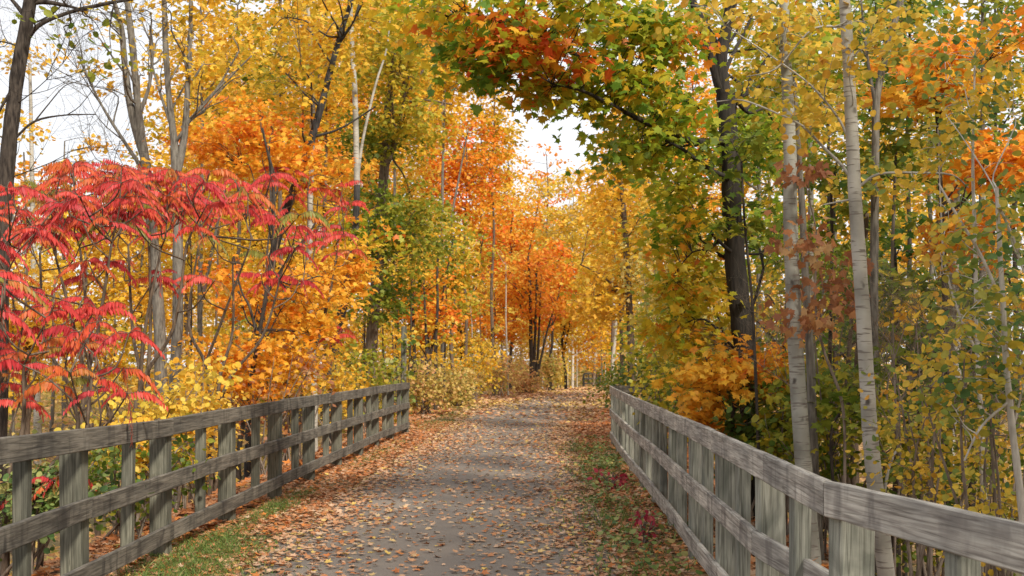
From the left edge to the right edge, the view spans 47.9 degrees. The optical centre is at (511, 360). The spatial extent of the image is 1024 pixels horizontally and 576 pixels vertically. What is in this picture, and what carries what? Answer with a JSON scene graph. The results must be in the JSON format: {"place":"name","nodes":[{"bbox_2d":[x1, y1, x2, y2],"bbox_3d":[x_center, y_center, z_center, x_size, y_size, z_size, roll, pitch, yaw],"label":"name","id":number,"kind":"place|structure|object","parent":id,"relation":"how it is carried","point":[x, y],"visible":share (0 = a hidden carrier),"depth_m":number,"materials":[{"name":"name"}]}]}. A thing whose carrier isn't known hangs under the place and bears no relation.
{"place":"outdoors","nodes":[
{"label":"outdoors","id":0,"kind":"place"},
{"bbox_2d":[237,392,618,575],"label":"path","id":1,"kind":"structure","parent":0,"point":[449,558],"depth_m":12.22,"materials":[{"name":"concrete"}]},
{"bbox_2d":[0,0,1023,365],"label":"sky","id":2,"kind":"structure","parent":0,"point":[537,135],"materials":[{"name":"white"}]},
{"bbox_2d":[7,366,1023,575],"bbox_3d":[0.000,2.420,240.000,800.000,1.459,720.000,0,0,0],"label":"ground","id":3,"kind":"structure","parent":0,"point":[91,521],"depth_m":15.36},
{"bbox_2d":[0,38,73,464],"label":"slender tree","id":4,"kind":"object","parent":3,"relation":"on","point":[36,417],"visible":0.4,"depth_m":27.96,"materials":[{"name":"plant"}]},
{"bbox_2d":[8,256,89,434],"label":"maple","id":5,"kind":"object","parent":3,"relation":"on","point":[30,341],"visible":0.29,"depth_m":23.84,"materials":[{"name":"plant"}]},
{"bbox_2d":[0,447,154,575],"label":"shrub","id":6,"kind":"object","parent":3,"relation":"on","point":[50,500],"visible":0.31,"depth_m":9.13,"materials":[{"name":"green plant"}]},
{"bbox_2d":[0,158,164,540],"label":"sumac shrub","id":7,"kind":"object","parent":3,"relation":"on","point":[78,204],"visible":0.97,"depth_m":11.57,"materials":[{"name":"red plant"}]},
{"bbox_2d":[12,212,152,421],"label":"maple","id":8,"kind":"object","parent":3,"relation":"on","point":[113,291],"visible":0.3,"depth_m":25.98,"materials":[{"name":"plant"}]},
{"bbox_2d":[0,270,167,575],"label":"sumac shrub","id":9,"kind":"object","parent":3,"relation":"on","point":[69,340],"visible":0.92,"depth_m":9.23,"materials":[{"name":"red plant"}]},
{"bbox_2d":[0,0,211,419],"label":"forked tree","id":10,"kind":"object","parent":3,"relation":"on","point":[135,107],"visible":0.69,"depth_m":18.95,"materials":[{"name":"grey plant"}]},
{"bbox_2d":[0,0,222,575],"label":"bare tree","id":11,"kind":"object","parent":3,"relation":"on","point":[13,99],"visible":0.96,"depth_m":13.94,"materials":[{"name":"brown plant"}]},
{"bbox_2d":[43,431,220,539],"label":"shrub","id":12,"kind":"object","parent":3,"relation":"on","point":[116,467],"visible":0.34,"depth_m":10.89,"materials":[{"name":"green plant"}]},
{"bbox_2d":[71,201,221,408],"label":"maple","id":13,"kind":"object","parent":3,"relation":"on","point":[143,266],"visible":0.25,"depth_m":29.85,"materials":[{"name":"plant"}]},
{"bbox_2d":[54,356,242,524],"bbox_3d":[-3.722,0.858,12.055,1.182,1.817,1.827,0,0,41],"label":"shrub","id":14,"kind":"object","parent":3,"relation":"on","point":[160,412],"visible":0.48,"depth_m":11.97,"materials":[{"name":"yellow plant"}]},
{"bbox_2d":[90,158,243,519],"bbox_3d":[-4.083,-0.200,13.413,1.786,4.352,4.537,0,0,-20],"label":"sumac shrub","id":15,"kind":"object","parent":3,"relation":"on","point":[192,195],"visible":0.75,"depth_m":12.94,"materials":[{"name":"red plant"}]},
{"bbox_2d":[122,355,244,509],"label":"shrub","id":16,"kind":"object","parent":3,"relation":"on","point":[230,366],"visible":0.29,"depth_m":13.57,"materials":[{"name":"yellow plant"}]},
{"bbox_2d":[123,82,250,391],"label":"maple","id":17,"kind":"object","parent":3,"relation":"on","point":[156,151],"visible":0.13,"depth_m":39.81,"materials":[{"name":"plant"}]},
{"bbox_2d":[126,0,271,360],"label":"maple","id":18,"kind":"object","parent":3,"relation":"on","point":[211,125],"visible":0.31,"depth_m":26.94,"materials":[{"name":"plant"}]},
{"bbox_2d":[133,0,270,507],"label":"forked tree","id":19,"kind":"object","parent":3,"relation":"on","point":[177,152],"visible":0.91,"depth_m":17.46,"materials":[{"name":"yellow plant"}]},
{"bbox_2d":[0,382,409,575],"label":"wooden fence","id":20,"kind":"object","parent":3,"relation":"on","point":[73,513],"visible":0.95,"depth_m":9.96,"materials":[{"name":"wood"}]},
{"bbox_2d":[0,364,459,575],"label":"undergrowth","id":21,"kind":"object","parent":3,"relation":"on","point":[48,401],"visible":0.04,"depth_m":33.45,"materials":[{"name":"yellow plant"}]},
{"bbox_2d":[9,55,461,376],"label":"wood","id":22,"kind":"object","parent":3,"relation":"on","point":[195,315],"visible":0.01,"depth_m":89.95,"materials":[{"name":"plant"}]},
{"bbox_2d":[172,0,299,422],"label":"maple","id":23,"kind":"object","parent":3,"relation":"on","point":[222,7],"visible":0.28,"depth_m":32.95,"materials":[{"name":"plant"}]},
{"bbox_2d":[182,22,306,352],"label":"maple","id":24,"kind":"object","parent":3,"relation":"on","point":[225,266],"visible":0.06,"depth_m":45.70,"materials":[{"name":"plant"}]},
{"bbox_2d":[160,172,332,502],"bbox_3d":[-3.526,-0.249,15.028,2.320,4.418,5.534,0,0,-9],"label":"sumac shrub","id":25,"kind":"object","parent":3,"relation":"on","point":[255,198],"visible":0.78,"depth_m":15.03,"materials":[{"name":"red plant"}]},
{"bbox_2d":[150,83,374,482],"bbox_3d":[-4.237,-1.298,19.179,3.875,6.888,5.123,0,0,0],"label":"orange maple","id":26,"kind":"object","parent":3,"relation":"on","point":[257,145],"visible":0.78,"depth_m":19.13,"materials":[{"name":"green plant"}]},
{"bbox_2d":[182,335,348,477],"bbox_3d":[-3.801,0.703,17.591,2.306,2.187,1.736,0,0,21],"label":"shrub","id":27,"kind":"object","parent":3,"relation":"on","point":[281,387],"visible":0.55,"depth_m":17.52,"materials":[{"name":"yellow plant"}]},
{"bbox_2d":[216,124,330,349],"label":"maple","id":28,"kind":"object","parent":3,"relation":"on","point":[297,209],"visible":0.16,"depth_m":37.64,"materials":[{"name":"orange plant"}]},
{"bbox_2d":[220,0,340,456],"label":"maple","id":29,"kind":"object","parent":3,"relation":"on","point":[243,78],"visible":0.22,"depth_m":27.96,"materials":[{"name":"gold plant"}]},
{"bbox_2d":[215,0,372,451],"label":"birch","id":30,"kind":"object","parent":3,"relation":"on","point":[276,60],"visible":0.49,"depth_m":22.31,"materials":[{"name":"plant"}]},
{"bbox_2d":[109,406,495,575],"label":"grass","id":31,"kind":"structure","parent":3,"relation":"on","point":[199,561],"depth_m":10.22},
{"bbox_2d":[251,166,369,464],"bbox_3d":[-3.435,-0.937,20.725,2.265,5.532,4.116,0,0,-16],"label":"sumac shrub","id":32,"kind":"object","parent":3,"relation":"on","point":[340,234],"visible":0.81,"depth_m":20.04,"materials":[{"name":"red plant"}]},
{"bbox_2d":[247,237,382,420],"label":"orange maple","id":33,"kind":"object","parent":3,"relation":"on","point":[352,269],"visible":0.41,"depth_m":22.41,"materials":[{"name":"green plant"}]},
{"bbox_2d":[271,316,372,447],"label":"shrub","id":34,"kind":"object","parent":3,"relation":"on","point":[338,377],"visible":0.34,"depth_m":23.33,"materials":[{"name":"yellow plant"}]},
{"bbox_2d":[216,0,436,478],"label":"black tree","id":35,"kind":"object","parent":3,"relation":"on","point":[340,36],"visible":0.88,"depth_m":20.94,"materials":[{"name":"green plant"}]},
{"bbox_2d":[261,0,395,420],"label":"maple","id":36,"kind":"object","parent":3,"relation":"on","point":[332,108],"visible":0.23,"depth_m":35.96,"materials":[{"name":"plant"}]},
{"bbox_2d":[290,143,394,386],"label":"maple","id":37,"kind":"object","parent":3,"relation":"on","point":[331,213],"visible":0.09,"depth_m":45.78,"materials":[{"name":"orange plant"}]},
{"bbox_2d":[322,6,414,445],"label":"birch","id":38,"kind":"object","parent":3,"relation":"on","point":[356,230],"visible":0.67,"depth_m":23.95,"materials":[{"name":"plant"}]},
{"bbox_2d":[336,326,420,432],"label":"shrub","id":39,"kind":"object","parent":3,"relation":"on","point":[370,360],"visible":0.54,"depth_m":26.94,"materials":[{"name":"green plant"}]},
{"bbox_2d":[335,0,457,412],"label":"maple","id":40,"kind":"object","parent":3,"relation":"on","point":[403,151],"visible":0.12,"depth_m":41.92,"materials":[{"name":"plant"}]},
{"bbox_2d":[322,0,473,426],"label":"maple","id":41,"kind":"object","parent":3,"relation":"on","point":[388,141],"visible":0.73,"depth_m":30.15,"materials":[{"name":"green plant"}]},
{"bbox_2d":[9,282,805,384],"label":"thicket","id":42,"kind":"object","parent":3,"relation":"on","point":[244,330],"visible":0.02,"depth_m":81.83,"materials":[{"name":"yellow plant"}]},
{"bbox_2d":[359,159,466,393],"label":"maple","id":43,"kind":"object","parent":3,"relation":"on","point":[414,178],"visible":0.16,"depth_m":49.80,"materials":[{"name":"plant"}]},
{"bbox_2d":[8,408,828,575],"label":"leaf drift","id":44,"kind":"object","parent":3,"relation":"on","point":[41,569],"visible":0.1,"depth_m":14.29,"materials":[{"name":"orange plant"}]},
{"bbox_2d":[368,235,479,406],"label":"maple","id":45,"kind":"object","parent":3,"relation":"on","point":[452,312],"visible":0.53,"depth_m":40.85,"materials":[{"name":"olive-green leaves"},{"name":"dark bark"}]},
{"bbox_2d":[31,420,828,575],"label":"fallen leaves","id":46,"kind":"object","parent":3,"relation":"on","point":[575,427],"visible":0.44,"depth_m":13.09,"materials":[{"name":"plant"}]},
{"bbox_2d":[394,350,479,414],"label":"shrub","id":47,"kind":"object","parent":3,"relation":"on","point":[420,396],"visible":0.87,"depth_m":35.90,"materials":[{"name":"yellow plant"}]},
{"bbox_2d":[410,0,482,399],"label":"maple","id":48,"kind":"object","parent":3,"relation":"on","point":[447,86],"visible":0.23,"depth_m":46.95,"materials":[{"name":"plant"}]},
{"bbox_2d":[405,211,503,372],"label":"maple","id":49,"kind":"object","parent":3,"relation":"on","point":[461,304],"visible":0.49,"depth_m":43.92,"materials":[{"name":"yellow plant"}]},
{"bbox_2d":[414,106,514,366],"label":"maple","id":50,"kind":"object","parent":3,"relation":"on","point":[453,173],"visible":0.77,"depth_m":51.95,"materials":[{"name":"orange plant"}]},
{"bbox_2d":[439,332,508,400],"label":"shrub","id":51,"kind":"object","parent":3,"relation":"on","point":[481,357],"visible":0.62,"depth_m":48.60,"materials":[{"name":"yellow plant"}]},
{"bbox_2d":[444,88,530,391],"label":"maple","id":52,"kind":"object","parent":3,"relation":"on","point":[480,231],"visible":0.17,"depth_m":69.89,"materials":[{"name":"orange plant"}]},
{"bbox_2d":[456,74,532,395],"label":"maple","id":53,"kind":"object","parent":3,"relation":"on","point":[498,121],"visible":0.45,"depth_m":55.94,"materials":[{"name":"orange leaves"},{"name":"brown bark"}]},
{"bbox_2d":[448,283,544,375],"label":"maple","id":54,"kind":"object","parent":3,"relation":"on","point":[510,333],"visible":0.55,"depth_m":61.67,"materials":[{"name":"orange plant"}]},
{"bbox_2d":[363,385,640,424],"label":"fallen leaves","id":55,"kind":"object","parent":3,"relation":"on","point":[584,391],"visible":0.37,"depth_m":43.71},
{"bbox_2d":[466,197,556,388],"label":"maple","id":56,"kind":"object","parent":3,"relation":"on","point":[530,236],"visible":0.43,"depth_m":65.64,"materials":[{"name":"orange plant"}]},
{"bbox_2d":[473,244,577,391],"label":"multi stemmed tree","id":57,"kind":"object","parent":3,"relation":"on","point":[532,285],"visible":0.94,"depth_m":61.91,"materials":[{"name":"orange plant"}]},
{"bbox_2d":[506,168,583,387],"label":"maple","id":58,"kind":"object","parent":3,"relation":"on","point":[540,197],"visible":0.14,"depth_m":91.66,"materials":[{"name":"orange plant"}]},
{"bbox_2d":[518,237,590,389],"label":"maple","id":59,"kind":"object","parent":3,"relation":"on","point":[563,253],"visible":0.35,"depth_m":71.65,"materials":[{"name":"orange plant"}]},
{"bbox_2d":[527,227,595,388],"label":"maple","id":60,"kind":"object","parent":3,"relation":"on","point":[565,329],"visible":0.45,"depth_m":73.93,"materials":[{"name":"orange plant"}]},
{"bbox_2d":[527,168,608,387],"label":"maple","id":61,"kind":"object","parent":3,"relation":"on","point":[567,238],"visible":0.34,"depth_m":83.78,"materials":[{"name":"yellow plant"}]},
{"bbox_2d":[356,0,860,518],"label":"maple","id":62,"kind":"object","parent":3,"relation":"on","point":[498,48],"visible":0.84,"depth_m":11.27,"materials":[{"name":"green plant"}]},
{"bbox_2d":[565,131,663,375],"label":"maple","id":63,"kind":"object","parent":3,"relation":"on","point":[581,218],"visible":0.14,"depth_m":45.94,"materials":[{"name":"plant"}]},
{"bbox_2d":[528,440,714,575],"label":"grass","id":64,"kind":"structure","parent":3,"relation":"on","point":[621,524],"depth_m":12.25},
{"bbox_2d":[550,137,694,394],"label":"aspen","id":65,"kind":"object","parent":3,"relation":"on","point":[621,204],"visible":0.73,"depth_m":26.92,"materials":[{"name":"plant"}]},
{"bbox_2d":[556,434,713,575],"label":"verge plants","id":66,"kind":"object","parent":3,"relation":"on","point":[613,464],"visible":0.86,"depth_m":12.51,"materials":[{"name":"green plant"}]},
{"bbox_2d":[609,301,732,454],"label":"shrub","id":67,"kind":"object","parent":3,"relation":"on","point":[657,398],"visible":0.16,"depth_m":19.12,"materials":[{"name":"yellow plant"}]},
{"bbox_2d":[616,297,739,471],"bbox_3d":[2.314,0.442,14.946,1.938,2.533,2.025,0,0,0],"label":"shrub","id":68,"kind":"object","parent":3,"relation":"on","point":[667,402],"visible":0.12,"depth_m":14.84,"materials":[{"name":"green plant"}]},
{"bbox_2d":[602,230,756,411],"bbox_3d":[3.465,-0.467,23.995,3.239,4.535,3.778,0,0,0],"label":"shrub","id":69,"kind":"object","parent":3,"relation":"on","point":[641,283],"visible":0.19,"depth_m":24.05,"materials":[{"name":"yellow plant"}]},
{"bbox_2d":[629,7,748,271],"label":"maple","id":70,"kind":"object","parent":3,"relation":"on","point":[692,72],"visible":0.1,"depth_m":47.63,"materials":[{"name":"orange plant"}]},
{"bbox_2d":[646,334,821,437],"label":"orange maple","id":71,"kind":"object","parent":3,"relation":"on","point":[720,375],"visible":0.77,"depth_m":11.79,"materials":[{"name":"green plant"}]},
{"bbox_2d":[680,103,802,448],"bbox_3d":[2.265,-0.344,11.245,1.234,4.392,2.228,0,0,0],"label":"understory tree","id":72,"kind":"object","parent":3,"relation":"on","point":[754,141],"visible":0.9,"depth_m":11.19,"materials":[{"name":"green plant"}]},
{"bbox_2d":[692,32,826,351],"bbox_3d":[5.108,-1.874,23.971,2.750,9.886,2.582,0,0,0],"label":"maple","id":73,"kind":"object","parent":3,"relation":"on","point":[759,189],"visible":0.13,"depth_m":23.97,"materials":[{"name":"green plant"}]},
{"bbox_2d":[697,358,826,519],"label":"shrub","id":74,"kind":"object","parent":3,"relation":"on","point":[749,430],"visible":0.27,"depth_m":11.91,"materials":[{"name":"green plant"}]},
{"bbox_2d":[687,0,857,564],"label":"aspen","id":75,"kind":"object","parent":3,"relation":"on","point":[800,425],"visible":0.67,"depth_m":9.74,"materials":[{"name":"yellow plant"}]},
{"bbox_2d":[735,352,846,535],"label":"shrub","id":76,"kind":"object","parent":3,"relation":"on","point":[767,433],"visible":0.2,"depth_m":11.19,"materials":[{"name":"green plant"}]},
{"bbox_2d":[677,198,917,558],"bbox_3d":[2.768,0.213,10.887,2.556,3.584,1.773,0,0,0],"label":"tree","id":77,"kind":"object","parent":3,"relation":"on","point":[825,529],"visible":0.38,"depth_m":10.80,"materials":[{"name":"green plant"}]},
{"bbox_2d":[642,0,968,575],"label":"aspen","id":78,"kind":"object","parent":3,"relation":"on","point":[846,44],"visible":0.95,"depth_m":8.36,"materials":[{"name":"yellow plant"}]},
{"bbox_2d":[758,153,873,483],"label":"rust oak sapling","id":79,"kind":"object","parent":3,"relation":"on","point":[818,324],"visible":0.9,"depth_m":9.57,"materials":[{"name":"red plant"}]},
{"bbox_2d":[609,386,1023,575],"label":"wooden fence","id":80,"kind":"object","parent":3,"relation":"on","point":[967,542],"visible":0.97,"depth_m":6.46,"materials":[{"name":"wood"}]},
{"bbox_2d":[735,0,900,351],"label":"maple","id":81,"kind":"object","parent":3,"relation":"on","point":[894,81],"visible":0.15,"depth_m":16.97,"materials":[{"name":"yellow plant"}]},
{"bbox_2d":[753,117,887,481],"bbox_3d":[3.401,-0.098,12.595,1.368,4.754,2.080,0,0,0],"label":"understory tree","id":82,"kind":"object","parent":3,"relation":"on","point":[822,184],"visible":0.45,"depth_m":12.48,"materials":[{"name":"red plant"}]},
{"bbox_2d":[771,76,875,559],"bbox_3d":[2.793,-0.346,10.313,0.869,4.391,1.308,0,0,0],"label":"aspen","id":83,"kind":"object","parent":3,"relation":"on","point":[810,379],"visible":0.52,"depth_m":10.27,"materials":[{"name":"grey plant"}]},
{"bbox_2d":[642,52,1023,401],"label":"wood","id":84,"kind":"object","parent":3,"relation":"on","point":[913,208],"visible":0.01,"depth_m":82.16,"materials":[{"name":"plant"}]},
{"bbox_2d":[750,388,931,533],"bbox_3d":[3.135,1.058,10.683,1.627,1.636,1.302,0,0,26],"label":"shrub","id":85,"kind":"object","parent":3,"relation":"on","point":[824,462],"visible":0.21,"depth_m":10.58,"materials":[{"name":"green plant"}]},
{"bbox_2d":[773,343,927,481],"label":"understory tree","id":86,"kind":"object","parent":3,"relation":"on","point":[853,400],"visible":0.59,"depth_m":10.03,"materials":[{"name":"green plant"}]},
{"bbox_2d":[766,5,941,362],"bbox_3d":[10.171,-4.119,33.952,5.111,12.911,4.222,0,0,0],"label":"maple","id":87,"kind":"object","parent":3,"relation":"on","point":[817,205],"visible":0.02,"depth_m":33.69,"materials":[{"name":"plant"}]},
{"bbox_2d":[800,249,917,483],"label":"understory tree","id":88,"kind":"object","parent":3,"relation":"on","point":[819,296],"visible":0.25,"depth_m":11.46,"materials":[{"name":"green plant"}]},
{"bbox_2d":[808,171,933,485],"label":"understory tree","id":89,"kind":"object","parent":3,"relation":"on","point":[854,480],"visible":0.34,"depth_m":12.77,"materials":[{"name":"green plant"}]},
{"bbox_2d":[806,0,949,439],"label":"maple","id":90,"kind":"object","parent":3,"relation":"on","point":[890,79],"visible":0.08,"depth_m":17.97,"materials":[{"name":"yellow plant"}]},
{"bbox_2d":[819,0,952,575],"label":"aspen","id":91,"kind":"object","parent":3,"relation":"on","point":[871,189],"visible":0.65,"depth_m":10.57,"materials":[{"name":"yellow plant"}]},
{"bbox_2d":[813,214,967,575],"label":"maple","id":92,"kind":"object","parent":3,"relation":"on","point":[825,340],"visible":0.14,"depth_m":14.97,"materials":[{"name":"green plant"}]},
{"bbox_2d":[772,230,1018,575],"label":"bare sapling","id":93,"kind":"object","parent":3,"relation":"on","point":[898,492],"visible":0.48,"depth_m":9.57,"materials":[{"name":"yellow plant"}]},
{"bbox_2d":[837,101,966,575],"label":"understory tree","id":94,"kind":"object","parent":3,"relation":"on","point":[890,148],"visible":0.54,"depth_m":11.91,"materials":[{"name":"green plant"}]},
{"bbox_2d":[828,0,979,485],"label":"maple","id":95,"kind":"object","parent":3,"relation":"on","point":[906,4],"visible":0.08,"depth_m":25.96,"materials":[{"name":"plant"}]},
{"bbox_2d":[827,306,1002,575],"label":"shrub","id":96,"kind":"object","parent":3,"relation":"on","point":[910,470],"visible":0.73,"depth_m":7.57,"materials":[{"name":"green plant"}]},
{"bbox_2d":[819,377,1022,575],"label":"shrub","id":97,"kind":"object","parent":3,"relation":"on","point":[899,540],"visible":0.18,"depth_m":9.89,"materials":[{"name":"green plant"}]},
{"bbox_2d":[828,210,1023,497],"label":"bare sapling","id":98,"kind":"object","parent":3,"relation":"on","point":[919,372],"visible":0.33,"depth_m":9.23,"materials":[{"name":"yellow plant"}]},
{"bbox_2d":[835,3,1023,505],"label":"orange maple","id":99,"kind":"object","parent":3,"relation":"on","point":[980,151],"visible":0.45,"depth_m":11.34,"materials":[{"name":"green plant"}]},
{"bbox_2d":[835,200,1023,509],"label":"bare sapling","id":100,"kind":"object","parent":3,"relation":"on","point":[965,442],"visible":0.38,"depth_m":8.79,"materials":[{"name":"yellow plant"}]},
{"bbox_2d":[864,79,1020,486],"bbox_3d":[7.480,-0.992,19.790,2.741,8.334,2.495,0,0,0],"label":"maple","id":101,"kind":"object","parent":3,"relation":"on","point":[928,196],"visible":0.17,"depth_m":19.77,"materials":[{"name":"yellow plant"}]},
{"bbox_2d":[863,0,1023,502],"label":"sapling","id":102,"kind":"object","parent":3,"relation":"on","point":[930,88],"visible":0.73,"depth_m":7.47,"materials":[{"name":"yellow plant"}]},
{"bbox_2d":[878,32,1023,575],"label":"sapling","id":103,"kind":"object","parent":3,"relation":"on","point":[1005,342],"visible":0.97,"depth_m":6.20,"materials":[{"name":"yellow plant"}]},
{"bbox_2d":[882,265,1023,506],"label":"maple","id":104,"kind":"object","parent":3,"relation":"on","point":[1019,421],"visible":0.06,"depth_m":13.92,"materials":[{"name":"green plant"}]},
{"bbox_2d":[892,0,1023,571],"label":"maple","id":105,"kind":"object","parent":3,"relation":"on","point":[982,116],"visible":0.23,"depth_m":15.96,"materials":[{"name":"orange plant"}]},
{"bbox_2d":[904,126,1012,574],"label":"understory tree","id":106,"kind":"object","parent":3,"relation":"on","point":[957,200],"visible":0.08,"depth_m":12.96,"materials":[{"name":"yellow plant"}]},
{"bbox_2d":[901,339,1023,575],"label":"shrub","id":107,"kind":"object","parent":3,"relation":"on","point":[997,505],"visible":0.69,"depth_m":6.46,"materials":[{"name":"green plant"}]},
{"bbox_2d":[921,0,1023,468],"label":"maple","id":108,"kind":"object","parent":3,"relation":"on","point":[1021,98],"visible":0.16,"depth_m":26.97,"materials":[{"name":"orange plant"}]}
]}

